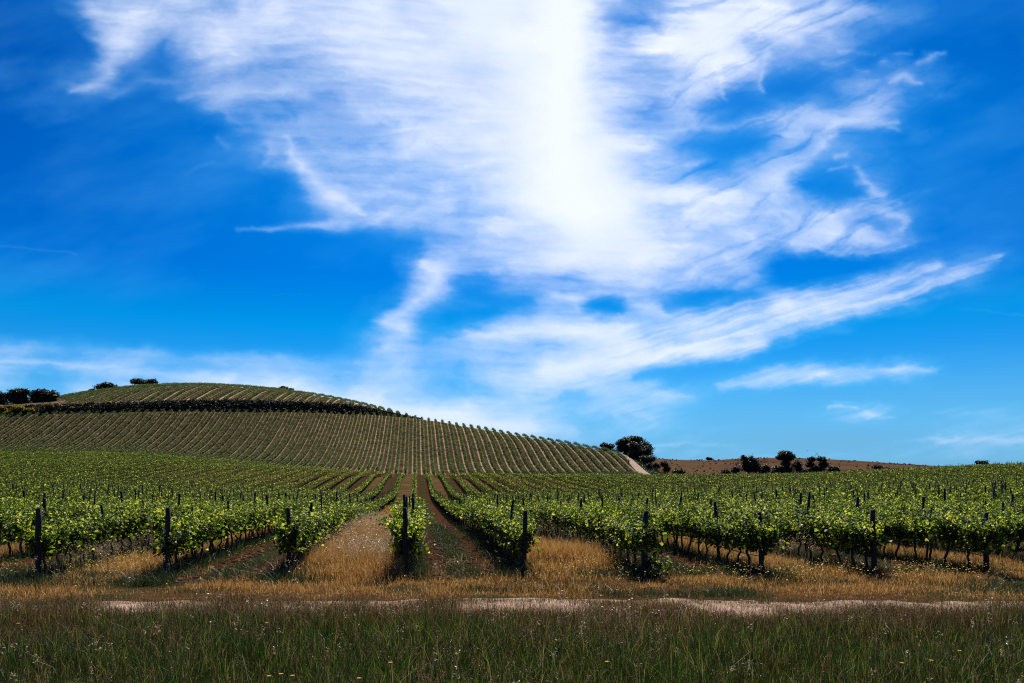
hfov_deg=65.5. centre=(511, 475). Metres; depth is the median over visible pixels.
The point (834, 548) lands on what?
irrigation hose
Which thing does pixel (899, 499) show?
grapevine
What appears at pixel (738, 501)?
grapevine
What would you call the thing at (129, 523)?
grapevine
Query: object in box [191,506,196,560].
trellis post
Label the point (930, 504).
grapevine
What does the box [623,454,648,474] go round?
hill track
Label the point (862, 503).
grapevine
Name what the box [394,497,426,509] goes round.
grapevine
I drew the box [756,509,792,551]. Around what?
grapevine
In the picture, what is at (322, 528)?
grapevine
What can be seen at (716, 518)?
trellis post
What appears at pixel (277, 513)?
grapevine
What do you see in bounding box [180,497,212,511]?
grapevine
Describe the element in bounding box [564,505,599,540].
grapevine
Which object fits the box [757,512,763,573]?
end post
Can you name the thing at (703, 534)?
grapevine
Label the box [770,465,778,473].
bush
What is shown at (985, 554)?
end post
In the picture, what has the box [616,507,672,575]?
grapevine
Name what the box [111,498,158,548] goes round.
grapevine
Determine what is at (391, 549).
grapevine
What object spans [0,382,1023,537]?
vine rows
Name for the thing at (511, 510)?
trellis post
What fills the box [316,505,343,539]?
grapevine
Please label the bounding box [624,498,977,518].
trellis wire
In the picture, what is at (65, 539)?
grapevine
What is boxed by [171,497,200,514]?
grapevine
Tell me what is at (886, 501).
grapevine
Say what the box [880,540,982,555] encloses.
irrigation hose
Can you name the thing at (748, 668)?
wild oats
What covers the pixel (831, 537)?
grapevine
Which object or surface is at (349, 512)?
grapevine
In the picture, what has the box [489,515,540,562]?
grapevine
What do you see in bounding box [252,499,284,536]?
grapevine
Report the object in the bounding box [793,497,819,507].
grapevine
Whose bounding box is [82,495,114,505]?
grapevine
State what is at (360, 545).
dry grass
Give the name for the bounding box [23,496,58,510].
grapevine
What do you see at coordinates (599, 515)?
grapevine
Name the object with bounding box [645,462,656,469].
bush
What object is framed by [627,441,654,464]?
oak tree
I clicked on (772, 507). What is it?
grapevine
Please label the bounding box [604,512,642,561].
grapevine
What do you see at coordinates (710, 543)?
irrigation hose
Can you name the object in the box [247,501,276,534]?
grapevine
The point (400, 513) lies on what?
grapevine
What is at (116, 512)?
trellis wire
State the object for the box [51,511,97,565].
grapevine
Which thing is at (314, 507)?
grapevine
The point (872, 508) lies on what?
grapevine
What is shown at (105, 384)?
oak tree
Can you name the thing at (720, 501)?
grapevine
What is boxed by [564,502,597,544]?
grapevine
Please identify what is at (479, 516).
grapevine
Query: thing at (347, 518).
grapevine
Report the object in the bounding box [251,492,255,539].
trellis post
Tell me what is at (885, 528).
grapevine
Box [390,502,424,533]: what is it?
grapevine
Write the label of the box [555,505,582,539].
grapevine
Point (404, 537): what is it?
end post
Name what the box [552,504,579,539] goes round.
grapevine
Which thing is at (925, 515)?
grapevine
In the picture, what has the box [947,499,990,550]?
grapevine
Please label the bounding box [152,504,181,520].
grapevine
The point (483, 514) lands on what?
grapevine
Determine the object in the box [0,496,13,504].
grapevine
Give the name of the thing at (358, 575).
dry grass
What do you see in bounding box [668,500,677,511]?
grapevine
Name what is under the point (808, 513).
trellis post
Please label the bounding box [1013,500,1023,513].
grapevine
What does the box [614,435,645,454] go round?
oak tree
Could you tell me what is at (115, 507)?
grapevine
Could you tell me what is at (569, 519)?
grapevine
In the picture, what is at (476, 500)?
grapevine
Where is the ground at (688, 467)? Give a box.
[0,385,1023,682]
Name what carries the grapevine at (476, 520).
on the ground at (688, 467)
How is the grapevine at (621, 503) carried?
on the ground at (688, 467)
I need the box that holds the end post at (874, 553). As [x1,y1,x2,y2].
[870,509,877,574]
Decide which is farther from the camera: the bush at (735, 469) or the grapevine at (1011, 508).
the bush at (735, 469)
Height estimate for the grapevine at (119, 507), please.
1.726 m
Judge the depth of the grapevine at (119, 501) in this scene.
33.06 m
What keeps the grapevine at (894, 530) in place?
on the ground at (688, 467)
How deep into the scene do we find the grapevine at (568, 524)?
28.91 m
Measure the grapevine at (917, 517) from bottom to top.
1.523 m
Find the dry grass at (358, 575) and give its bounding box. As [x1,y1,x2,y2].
[0,541,1023,601]
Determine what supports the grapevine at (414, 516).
on the ground at (688, 467)
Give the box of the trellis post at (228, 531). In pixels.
[226,497,228,551]
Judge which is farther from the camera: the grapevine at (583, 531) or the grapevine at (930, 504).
the grapevine at (930, 504)
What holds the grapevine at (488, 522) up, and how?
on the ground at (688, 467)
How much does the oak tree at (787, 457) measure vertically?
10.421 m
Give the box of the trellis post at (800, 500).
[799,492,801,505]
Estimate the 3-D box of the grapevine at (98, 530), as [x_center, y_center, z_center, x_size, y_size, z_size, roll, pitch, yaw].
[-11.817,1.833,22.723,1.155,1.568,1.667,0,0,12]
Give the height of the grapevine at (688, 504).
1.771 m
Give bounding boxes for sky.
[0,0,1023,465]
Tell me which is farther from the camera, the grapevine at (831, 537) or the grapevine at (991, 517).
the grapevine at (991, 517)
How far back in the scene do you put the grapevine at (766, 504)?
32.95 m
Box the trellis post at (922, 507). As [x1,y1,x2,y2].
[922,496,923,545]
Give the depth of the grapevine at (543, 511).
33.99 m
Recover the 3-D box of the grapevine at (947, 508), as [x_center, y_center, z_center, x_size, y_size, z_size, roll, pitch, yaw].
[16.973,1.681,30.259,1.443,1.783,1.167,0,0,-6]
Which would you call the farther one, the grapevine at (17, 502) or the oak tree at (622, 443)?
the oak tree at (622, 443)
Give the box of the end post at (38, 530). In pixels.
[35,508,41,575]
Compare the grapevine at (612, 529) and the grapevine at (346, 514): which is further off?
the grapevine at (346, 514)
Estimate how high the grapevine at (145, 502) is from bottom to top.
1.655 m
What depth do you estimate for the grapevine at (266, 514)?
31.21 m
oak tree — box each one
[0,391,7,403]
[2,387,31,403]
[29,388,60,401]
[92,381,117,389]
[130,378,158,384]
[600,442,614,450]
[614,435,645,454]
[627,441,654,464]
[737,455,761,473]
[775,450,795,473]
[790,460,802,472]
[804,452,830,471]
[871,464,882,469]
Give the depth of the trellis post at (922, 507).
27.56 m
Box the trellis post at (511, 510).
[507,499,514,555]
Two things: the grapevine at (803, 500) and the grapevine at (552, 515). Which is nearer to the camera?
the grapevine at (552, 515)
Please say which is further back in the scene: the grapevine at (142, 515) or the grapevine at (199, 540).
the grapevine at (142, 515)
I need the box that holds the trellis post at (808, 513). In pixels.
[804,491,810,557]
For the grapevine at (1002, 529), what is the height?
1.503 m
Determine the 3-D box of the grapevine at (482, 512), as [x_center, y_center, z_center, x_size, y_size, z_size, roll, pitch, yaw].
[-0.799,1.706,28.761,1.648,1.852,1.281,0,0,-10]
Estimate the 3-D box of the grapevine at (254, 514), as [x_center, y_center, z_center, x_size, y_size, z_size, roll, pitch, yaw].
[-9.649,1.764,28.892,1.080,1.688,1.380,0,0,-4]
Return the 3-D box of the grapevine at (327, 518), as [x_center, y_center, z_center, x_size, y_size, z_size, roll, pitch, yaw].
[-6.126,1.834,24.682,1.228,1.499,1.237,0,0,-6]
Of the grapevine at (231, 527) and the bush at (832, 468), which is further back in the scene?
the bush at (832, 468)
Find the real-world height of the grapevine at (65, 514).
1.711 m
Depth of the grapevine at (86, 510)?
29.03 m
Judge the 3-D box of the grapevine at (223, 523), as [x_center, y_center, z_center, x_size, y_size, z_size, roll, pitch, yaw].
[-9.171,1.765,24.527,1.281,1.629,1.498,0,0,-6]
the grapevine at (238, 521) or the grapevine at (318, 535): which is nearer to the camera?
the grapevine at (318, 535)
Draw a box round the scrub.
[0,398,420,418]
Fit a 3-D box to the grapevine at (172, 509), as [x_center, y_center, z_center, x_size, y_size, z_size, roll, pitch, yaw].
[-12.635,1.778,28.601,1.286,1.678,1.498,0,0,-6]
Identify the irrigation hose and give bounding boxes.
[541,524,641,555]
[662,533,758,555]
[779,539,871,555]
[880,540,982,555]
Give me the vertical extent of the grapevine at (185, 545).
1.806 m
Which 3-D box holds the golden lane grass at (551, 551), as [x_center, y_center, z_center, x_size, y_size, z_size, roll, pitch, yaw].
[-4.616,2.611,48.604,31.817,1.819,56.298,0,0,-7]
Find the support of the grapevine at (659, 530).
on the ground at (688, 467)
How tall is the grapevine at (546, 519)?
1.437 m
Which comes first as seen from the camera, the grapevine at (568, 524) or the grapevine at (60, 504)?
the grapevine at (568, 524)
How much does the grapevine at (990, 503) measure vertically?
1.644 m
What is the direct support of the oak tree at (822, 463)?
on the ground at (688, 467)
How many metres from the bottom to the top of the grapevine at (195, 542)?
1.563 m
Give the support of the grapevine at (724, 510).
on the ground at (688, 467)
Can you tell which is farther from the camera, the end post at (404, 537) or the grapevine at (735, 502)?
the grapevine at (735, 502)
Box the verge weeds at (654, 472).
[624,454,666,474]
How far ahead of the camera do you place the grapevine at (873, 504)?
35.64 m
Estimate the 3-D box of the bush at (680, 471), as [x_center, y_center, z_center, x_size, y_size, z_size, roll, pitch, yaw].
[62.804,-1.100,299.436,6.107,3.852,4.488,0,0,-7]
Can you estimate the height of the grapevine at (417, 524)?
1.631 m
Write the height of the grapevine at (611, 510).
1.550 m
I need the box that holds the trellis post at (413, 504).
[411,498,414,512]
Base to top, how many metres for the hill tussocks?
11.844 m
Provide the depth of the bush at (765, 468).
301.58 m
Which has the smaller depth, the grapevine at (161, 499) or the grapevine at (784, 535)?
the grapevine at (784, 535)
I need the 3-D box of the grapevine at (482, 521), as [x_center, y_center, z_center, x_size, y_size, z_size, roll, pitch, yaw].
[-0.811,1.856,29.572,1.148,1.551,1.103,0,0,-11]
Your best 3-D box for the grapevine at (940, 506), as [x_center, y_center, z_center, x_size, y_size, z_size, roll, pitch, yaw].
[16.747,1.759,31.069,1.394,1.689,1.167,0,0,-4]
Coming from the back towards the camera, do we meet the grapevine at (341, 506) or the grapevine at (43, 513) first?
the grapevine at (341, 506)
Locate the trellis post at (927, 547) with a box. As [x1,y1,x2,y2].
[925,507,931,561]
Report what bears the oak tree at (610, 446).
on the ground at (688, 467)
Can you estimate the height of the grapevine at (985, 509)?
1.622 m
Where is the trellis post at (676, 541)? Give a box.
[675,496,681,545]
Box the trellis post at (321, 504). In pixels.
[320,490,322,543]
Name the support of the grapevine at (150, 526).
on the ground at (688, 467)
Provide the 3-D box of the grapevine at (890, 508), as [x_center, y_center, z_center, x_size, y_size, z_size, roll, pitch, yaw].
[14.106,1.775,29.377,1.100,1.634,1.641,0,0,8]
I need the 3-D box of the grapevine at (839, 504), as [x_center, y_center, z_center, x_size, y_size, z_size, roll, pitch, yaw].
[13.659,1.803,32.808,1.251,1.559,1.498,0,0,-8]
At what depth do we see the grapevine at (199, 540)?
22.16 m
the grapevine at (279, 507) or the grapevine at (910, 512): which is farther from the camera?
the grapevine at (279, 507)
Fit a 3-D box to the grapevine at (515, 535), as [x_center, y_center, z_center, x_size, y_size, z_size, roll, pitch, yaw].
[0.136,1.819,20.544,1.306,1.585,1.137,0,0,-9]
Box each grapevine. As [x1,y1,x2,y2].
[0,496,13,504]
[0,498,14,515]
[0,499,24,542]
[0,502,43,555]
[0,505,20,543]
[0,509,34,558]
[1,496,31,506]
[7,506,52,554]
[7,516,83,573]
[17,499,42,539]
[21,500,60,529]
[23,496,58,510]
[24,503,73,527]
[28,517,84,569]
[40,498,70,511]
[48,501,95,521]
[51,495,69,510]
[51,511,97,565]
[58,501,110,517]
[62,507,92,521]
[67,512,131,560]
[68,503,99,522]
[68,516,96,566]
[78,506,136,555]
[79,500,124,514]
[80,504,129,558]
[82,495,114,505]
[95,502,142,554]
[99,505,154,552]
[103,497,140,508]
[106,498,133,516]
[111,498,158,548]
[116,498,131,515]
[118,499,156,508]
[128,497,154,508]
[128,500,171,542]
[134,507,157,548]
[136,498,170,506]
[138,496,164,507]
[141,501,183,530]
[141,522,196,569]
[148,506,208,571]
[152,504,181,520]
[153,501,194,525]
[168,502,195,518]
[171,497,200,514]
[173,512,217,562]
[174,497,209,514]
[176,514,210,568]
[178,499,231,557]
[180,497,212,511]
[180,499,214,513]
[194,506,240,552]
[198,507,222,555]
[203,501,247,547]
[214,499,244,548]
[216,512,239,553]
[222,498,260,544]
[231,502,261,542]
[232,501,268,541]
[232,506,247,547]
[237,506,269,541]
[243,499,278,540]
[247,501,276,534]
[250,497,285,533]
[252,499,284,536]
[256,502,291,529]
[256,506,314,570]
[261,499,288,535]
[265,498,294,517]
[270,513,318,568]
[276,516,325,560]
[278,508,328,565]
[281,510,328,551]
[290,504,329,540]
[296,504,340,548]
[300,511,331,550]
[301,496,345,543]
[304,513,330,548]
[305,511,338,536]
[315,498,353,534]
[316,498,346,537]
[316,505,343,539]
[322,496,350,533]
[325,509,341,538]
[329,502,353,534]
[335,503,355,531]
[340,509,355,531]
[370,505,435,555]
[384,505,436,549]
[386,503,427,537]
[389,512,429,554]
[389,519,430,559]
[390,501,419,512]
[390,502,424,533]
[390,517,428,549]
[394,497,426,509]
[462,496,490,528]
[465,493,490,527]
[465,495,493,532]
[468,498,494,537]
[468,498,509,544]
[472,506,494,536]
[473,504,499,533]
[474,506,505,539]
[475,501,509,545]
[476,504,516,546]
[478,503,517,550]
[479,501,516,545]
[484,502,521,551]
[486,512,516,555]
[487,503,521,553]
[489,504,528,558]
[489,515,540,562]
[491,509,539,564]
[492,516,542,568]
[527,496,549,531]
[528,500,548,528]
[530,498,555,529]
[533,498,559,530]
[537,498,558,530]
[539,499,563,533]
[541,505,559,535]
[544,499,570,536]
[545,499,579,538]
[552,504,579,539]
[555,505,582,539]
[560,502,585,542]
[560,503,592,538]
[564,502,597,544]
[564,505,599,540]
[573,504,611,545]
[578,514,599,545]
[581,506,620,548]
[586,498,632,549]
[594,507,642,557]
[597,500,625,516]
[598,515,625,557]
[604,502,628,522]
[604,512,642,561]
[607,516,659,567]
[614,497,641,521]
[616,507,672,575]
[623,498,655,521]
[631,501,650,518]
[631,505,661,518]
[642,501,673,543]
[648,505,675,542]
[650,509,679,546]
[659,504,690,546]
[663,507,696,550]
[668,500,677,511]
[670,501,713,553]
[676,505,713,552]
[677,497,704,515]
[685,501,712,514]
[690,512,722,556]
[697,503,712,512]
[697,507,734,545]
[705,514,737,562]
[707,502,736,518]
[712,493,737,506]
[713,505,743,520]
[716,505,779,566]
[717,512,744,564]
[721,495,745,509]
[725,506,757,522]
[729,499,747,509]
[732,498,758,508]
[733,510,791,572]
[734,503,775,520]
[749,499,788,532]
[754,498,787,508]
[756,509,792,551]
[760,500,790,516]
[769,508,805,553]
[771,501,798,519]
[775,494,802,507]
[778,502,811,537]
[780,512,813,556]
[789,498,822,521]
[790,510,826,556]
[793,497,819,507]
[794,500,831,541]
[795,507,843,563]
[810,509,832,519]
[811,510,857,563]
[819,499,847,511]
[820,508,878,563]
[825,500,861,510]
[827,498,865,524]
[835,507,875,549]
[840,511,895,569]
[845,494,882,511]
[848,501,899,554]
[865,502,898,519]
[866,497,893,507]
[866,509,896,556]
[873,495,905,506]
[876,508,920,558]
[877,494,908,509]
[882,502,910,543]
[891,500,929,545]
[891,514,931,558]
[900,498,936,512]
[901,508,938,544]
[904,511,956,562]
[910,498,943,512]
[914,505,937,547]
[921,502,976,563]
[925,500,958,513]
[932,505,970,550]
[937,497,974,512]
[939,512,994,565]
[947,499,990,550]
[948,501,988,511]
[956,511,1017,572]
[957,508,999,551]
[959,497,979,509]
[964,502,1000,517]
[968,498,1008,507]
[977,512,1018,557]
[979,501,1020,521]
[982,494,1010,506]
[994,511,1023,556]
[995,509,1023,547]
[996,503,1022,515]
[998,493,1023,509]
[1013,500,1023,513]
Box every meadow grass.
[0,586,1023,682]
[0,587,1023,682]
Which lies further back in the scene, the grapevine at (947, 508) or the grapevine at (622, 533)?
the grapevine at (947, 508)
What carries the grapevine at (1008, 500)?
on the ground at (688, 467)
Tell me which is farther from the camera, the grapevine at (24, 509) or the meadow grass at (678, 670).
the grapevine at (24, 509)
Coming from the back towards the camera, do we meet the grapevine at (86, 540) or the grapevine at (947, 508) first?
the grapevine at (947, 508)
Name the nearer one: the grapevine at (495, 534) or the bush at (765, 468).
the grapevine at (495, 534)
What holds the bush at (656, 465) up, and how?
on the ground at (688, 467)
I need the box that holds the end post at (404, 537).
[402,507,408,570]
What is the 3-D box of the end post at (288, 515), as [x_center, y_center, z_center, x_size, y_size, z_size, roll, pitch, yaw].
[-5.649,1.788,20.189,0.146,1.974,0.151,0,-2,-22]
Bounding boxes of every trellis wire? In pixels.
[47,501,234,521]
[574,499,875,519]
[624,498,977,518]
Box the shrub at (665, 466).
[659,461,670,472]
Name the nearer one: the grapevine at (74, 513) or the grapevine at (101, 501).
the grapevine at (74, 513)
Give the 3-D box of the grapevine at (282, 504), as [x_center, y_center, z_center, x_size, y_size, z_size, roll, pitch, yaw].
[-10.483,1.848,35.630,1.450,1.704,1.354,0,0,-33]
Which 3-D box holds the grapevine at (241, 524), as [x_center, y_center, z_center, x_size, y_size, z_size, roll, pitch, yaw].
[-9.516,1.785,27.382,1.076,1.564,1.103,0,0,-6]
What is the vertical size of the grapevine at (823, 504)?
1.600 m
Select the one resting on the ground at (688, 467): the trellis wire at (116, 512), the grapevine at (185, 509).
the grapevine at (185, 509)
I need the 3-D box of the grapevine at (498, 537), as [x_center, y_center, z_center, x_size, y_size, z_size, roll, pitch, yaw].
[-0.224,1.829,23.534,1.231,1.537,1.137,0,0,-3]
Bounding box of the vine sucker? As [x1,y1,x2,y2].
[642,554,672,577]
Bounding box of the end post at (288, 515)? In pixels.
[286,507,291,569]
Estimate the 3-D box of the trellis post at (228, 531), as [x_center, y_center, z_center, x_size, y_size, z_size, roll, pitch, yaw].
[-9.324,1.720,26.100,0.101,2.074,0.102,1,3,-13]
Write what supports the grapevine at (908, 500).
on the ground at (688, 467)
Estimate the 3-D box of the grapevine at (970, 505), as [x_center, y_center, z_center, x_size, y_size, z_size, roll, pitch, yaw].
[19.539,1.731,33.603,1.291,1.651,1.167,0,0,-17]
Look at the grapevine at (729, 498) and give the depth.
36.58 m
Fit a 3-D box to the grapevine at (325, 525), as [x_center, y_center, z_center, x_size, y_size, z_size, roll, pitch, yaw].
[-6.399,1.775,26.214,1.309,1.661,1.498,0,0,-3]
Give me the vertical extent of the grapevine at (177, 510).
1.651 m
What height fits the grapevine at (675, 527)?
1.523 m
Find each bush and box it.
[12,404,24,410]
[21,408,36,411]
[44,402,53,408]
[639,454,656,463]
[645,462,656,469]
[652,463,660,469]
[671,468,685,473]
[720,468,731,473]
[730,466,739,473]
[759,464,770,473]
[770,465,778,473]
[826,465,839,471]
[975,460,989,464]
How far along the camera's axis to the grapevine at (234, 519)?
25.89 m
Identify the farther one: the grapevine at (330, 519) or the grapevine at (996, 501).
the grapevine at (996, 501)
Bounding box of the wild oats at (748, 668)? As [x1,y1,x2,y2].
[0,556,1023,682]
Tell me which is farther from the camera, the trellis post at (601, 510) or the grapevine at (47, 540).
the trellis post at (601, 510)
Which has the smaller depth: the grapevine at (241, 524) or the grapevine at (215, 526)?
the grapevine at (215, 526)
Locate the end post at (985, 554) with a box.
[982,512,988,571]
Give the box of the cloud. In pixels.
[1,0,968,438]
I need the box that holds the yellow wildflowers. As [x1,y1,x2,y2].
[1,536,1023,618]
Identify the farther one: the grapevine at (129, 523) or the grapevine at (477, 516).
the grapevine at (477, 516)
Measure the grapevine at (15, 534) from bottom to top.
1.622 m
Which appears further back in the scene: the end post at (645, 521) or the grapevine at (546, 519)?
the grapevine at (546, 519)
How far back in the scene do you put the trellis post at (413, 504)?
25.71 m
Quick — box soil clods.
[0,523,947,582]
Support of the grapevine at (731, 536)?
on the ground at (688, 467)
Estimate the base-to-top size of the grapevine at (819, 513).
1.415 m
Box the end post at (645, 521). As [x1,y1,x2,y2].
[642,511,648,576]
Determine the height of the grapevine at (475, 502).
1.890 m
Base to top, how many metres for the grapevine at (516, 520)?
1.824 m
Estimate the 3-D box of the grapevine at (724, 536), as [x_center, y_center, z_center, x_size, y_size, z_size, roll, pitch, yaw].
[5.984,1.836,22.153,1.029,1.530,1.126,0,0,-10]
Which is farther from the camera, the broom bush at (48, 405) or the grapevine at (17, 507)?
the broom bush at (48, 405)
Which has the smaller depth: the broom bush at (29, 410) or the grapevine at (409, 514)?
the grapevine at (409, 514)
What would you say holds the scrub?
on the ground at (688, 467)
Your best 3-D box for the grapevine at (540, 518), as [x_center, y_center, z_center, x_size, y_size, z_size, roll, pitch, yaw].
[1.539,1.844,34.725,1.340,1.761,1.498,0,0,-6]
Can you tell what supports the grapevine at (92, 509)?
on the ground at (688, 467)
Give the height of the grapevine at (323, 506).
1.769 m
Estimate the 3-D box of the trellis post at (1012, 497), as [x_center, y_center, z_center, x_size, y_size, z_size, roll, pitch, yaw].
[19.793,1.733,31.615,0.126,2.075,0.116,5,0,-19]
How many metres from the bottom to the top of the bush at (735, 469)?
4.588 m
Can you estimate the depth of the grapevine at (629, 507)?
31.04 m
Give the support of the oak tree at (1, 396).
on the ground at (688, 467)
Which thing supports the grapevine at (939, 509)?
on the ground at (688, 467)
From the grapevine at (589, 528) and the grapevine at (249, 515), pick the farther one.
the grapevine at (249, 515)
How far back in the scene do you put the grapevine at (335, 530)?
28.12 m
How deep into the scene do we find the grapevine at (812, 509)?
29.29 m
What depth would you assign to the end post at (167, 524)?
19.57 m
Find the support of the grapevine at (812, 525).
on the ground at (688, 467)
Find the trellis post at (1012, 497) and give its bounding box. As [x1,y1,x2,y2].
[1010,493,1013,508]
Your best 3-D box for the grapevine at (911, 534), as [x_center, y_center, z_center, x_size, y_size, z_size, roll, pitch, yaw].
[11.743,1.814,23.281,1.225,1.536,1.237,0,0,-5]
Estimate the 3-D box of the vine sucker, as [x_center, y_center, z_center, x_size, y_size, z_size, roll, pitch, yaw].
[3.636,2.276,19.823,0.837,0.660,0.559,0,0,-7]
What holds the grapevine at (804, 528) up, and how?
on the ground at (688, 467)
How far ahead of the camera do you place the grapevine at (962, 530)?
21.02 m
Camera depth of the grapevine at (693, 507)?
32.60 m
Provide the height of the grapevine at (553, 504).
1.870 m
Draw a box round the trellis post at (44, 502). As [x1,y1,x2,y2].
[43,498,45,528]
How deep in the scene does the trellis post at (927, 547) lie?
22.72 m
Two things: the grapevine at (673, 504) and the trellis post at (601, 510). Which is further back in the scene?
the grapevine at (673, 504)
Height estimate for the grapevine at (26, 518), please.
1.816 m
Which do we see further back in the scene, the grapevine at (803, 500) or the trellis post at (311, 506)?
the grapevine at (803, 500)
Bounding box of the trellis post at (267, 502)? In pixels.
[266,494,269,532]
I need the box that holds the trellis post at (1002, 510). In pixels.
[999,502,1003,557]
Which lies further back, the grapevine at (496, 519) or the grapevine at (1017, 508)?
the grapevine at (1017, 508)
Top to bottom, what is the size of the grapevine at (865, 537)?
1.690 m
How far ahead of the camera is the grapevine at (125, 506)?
32.43 m
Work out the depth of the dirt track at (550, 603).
14.96 m
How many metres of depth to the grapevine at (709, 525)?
22.85 m
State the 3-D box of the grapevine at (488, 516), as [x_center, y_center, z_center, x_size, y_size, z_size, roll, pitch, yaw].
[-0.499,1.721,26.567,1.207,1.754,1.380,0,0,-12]
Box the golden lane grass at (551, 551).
[0,505,993,572]
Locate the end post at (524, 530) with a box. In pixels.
[521,510,527,569]
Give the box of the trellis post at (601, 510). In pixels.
[601,495,604,548]
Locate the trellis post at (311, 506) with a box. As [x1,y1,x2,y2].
[308,502,312,551]
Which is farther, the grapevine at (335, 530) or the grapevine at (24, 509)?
the grapevine at (24, 509)
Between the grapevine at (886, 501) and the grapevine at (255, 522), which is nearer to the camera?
the grapevine at (255, 522)
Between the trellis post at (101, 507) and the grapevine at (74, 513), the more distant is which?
the grapevine at (74, 513)
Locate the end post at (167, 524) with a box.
[163,507,170,571]
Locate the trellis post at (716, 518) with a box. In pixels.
[713,501,720,560]
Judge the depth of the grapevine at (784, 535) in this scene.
24.82 m
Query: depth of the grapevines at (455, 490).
141.24 m
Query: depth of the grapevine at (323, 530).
23.19 m
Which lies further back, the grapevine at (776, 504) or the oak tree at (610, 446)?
the oak tree at (610, 446)
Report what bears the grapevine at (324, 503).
on the ground at (688, 467)
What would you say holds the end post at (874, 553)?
on the ground at (688, 467)
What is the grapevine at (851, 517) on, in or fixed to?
on the ground at (688, 467)
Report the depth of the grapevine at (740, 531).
20.68 m
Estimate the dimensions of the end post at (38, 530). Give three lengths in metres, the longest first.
2.021 x 0.169 x 0.166 m
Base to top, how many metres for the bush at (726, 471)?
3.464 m
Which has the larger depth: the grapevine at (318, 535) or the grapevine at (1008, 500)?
the grapevine at (1008, 500)
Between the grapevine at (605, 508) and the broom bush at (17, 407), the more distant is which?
the broom bush at (17, 407)
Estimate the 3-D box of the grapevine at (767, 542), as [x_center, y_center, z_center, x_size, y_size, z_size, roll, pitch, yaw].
[6.260,1.740,19.908,1.373,1.777,1.336,0,0,-37]
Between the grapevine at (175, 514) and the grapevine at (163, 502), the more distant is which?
the grapevine at (163, 502)
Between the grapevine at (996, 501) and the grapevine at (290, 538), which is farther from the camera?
the grapevine at (996, 501)
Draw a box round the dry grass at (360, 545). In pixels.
[55,511,827,576]
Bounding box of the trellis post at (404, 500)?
[403,494,409,562]
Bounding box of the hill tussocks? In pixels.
[659,457,925,474]
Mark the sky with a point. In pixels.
(154, 224)
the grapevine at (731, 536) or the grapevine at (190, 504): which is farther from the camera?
the grapevine at (190, 504)
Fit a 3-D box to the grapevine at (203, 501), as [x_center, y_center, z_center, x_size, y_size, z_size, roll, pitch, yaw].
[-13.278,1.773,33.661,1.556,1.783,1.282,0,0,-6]
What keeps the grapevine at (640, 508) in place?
on the ground at (688, 467)
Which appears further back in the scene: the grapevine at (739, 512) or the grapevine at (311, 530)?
the grapevine at (739, 512)
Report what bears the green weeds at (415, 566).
on the ground at (688, 467)
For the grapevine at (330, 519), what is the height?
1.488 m
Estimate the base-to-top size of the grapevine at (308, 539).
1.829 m
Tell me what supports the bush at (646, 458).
on the ground at (688, 467)
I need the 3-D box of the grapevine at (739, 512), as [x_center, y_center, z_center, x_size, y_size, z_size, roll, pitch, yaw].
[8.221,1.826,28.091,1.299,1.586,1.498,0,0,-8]
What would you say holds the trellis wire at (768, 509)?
attached to the trellis post
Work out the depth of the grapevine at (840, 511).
27.14 m
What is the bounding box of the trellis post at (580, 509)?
[579,498,582,540]
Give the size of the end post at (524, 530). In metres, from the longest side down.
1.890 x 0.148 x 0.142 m
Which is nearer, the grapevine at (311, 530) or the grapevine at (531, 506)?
the grapevine at (311, 530)
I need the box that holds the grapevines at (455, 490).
[0,409,1023,510]
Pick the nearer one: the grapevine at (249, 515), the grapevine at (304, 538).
the grapevine at (304, 538)
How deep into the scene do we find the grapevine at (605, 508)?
34.83 m
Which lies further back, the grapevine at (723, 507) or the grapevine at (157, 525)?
the grapevine at (723, 507)
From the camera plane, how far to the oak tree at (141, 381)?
408.55 m
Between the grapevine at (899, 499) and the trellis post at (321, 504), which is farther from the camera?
the grapevine at (899, 499)
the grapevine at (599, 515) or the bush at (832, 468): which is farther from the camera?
the bush at (832, 468)
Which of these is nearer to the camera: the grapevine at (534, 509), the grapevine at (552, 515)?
the grapevine at (552, 515)
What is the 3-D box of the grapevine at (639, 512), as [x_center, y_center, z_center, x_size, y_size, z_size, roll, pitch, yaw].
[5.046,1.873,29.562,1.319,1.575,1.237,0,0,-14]
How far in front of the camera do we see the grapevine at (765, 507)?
26.24 m
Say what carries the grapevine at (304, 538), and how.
on the ground at (688, 467)
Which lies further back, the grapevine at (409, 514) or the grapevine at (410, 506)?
the grapevine at (410, 506)
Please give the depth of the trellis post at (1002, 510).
23.82 m
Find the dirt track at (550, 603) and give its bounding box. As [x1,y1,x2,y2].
[3,598,1021,618]
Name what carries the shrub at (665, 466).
on the ground at (688, 467)
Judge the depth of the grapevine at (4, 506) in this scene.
28.45 m
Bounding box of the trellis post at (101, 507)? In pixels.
[100,504,104,558]
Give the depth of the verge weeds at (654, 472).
274.42 m
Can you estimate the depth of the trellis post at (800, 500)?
30.14 m
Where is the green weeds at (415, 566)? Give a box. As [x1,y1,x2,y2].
[0,522,1023,598]
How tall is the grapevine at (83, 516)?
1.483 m
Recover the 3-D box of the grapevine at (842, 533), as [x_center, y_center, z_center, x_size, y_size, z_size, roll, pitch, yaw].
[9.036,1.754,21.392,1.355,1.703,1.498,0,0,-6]
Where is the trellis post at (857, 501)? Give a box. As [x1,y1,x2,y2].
[854,496,858,550]
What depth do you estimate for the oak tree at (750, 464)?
303.09 m

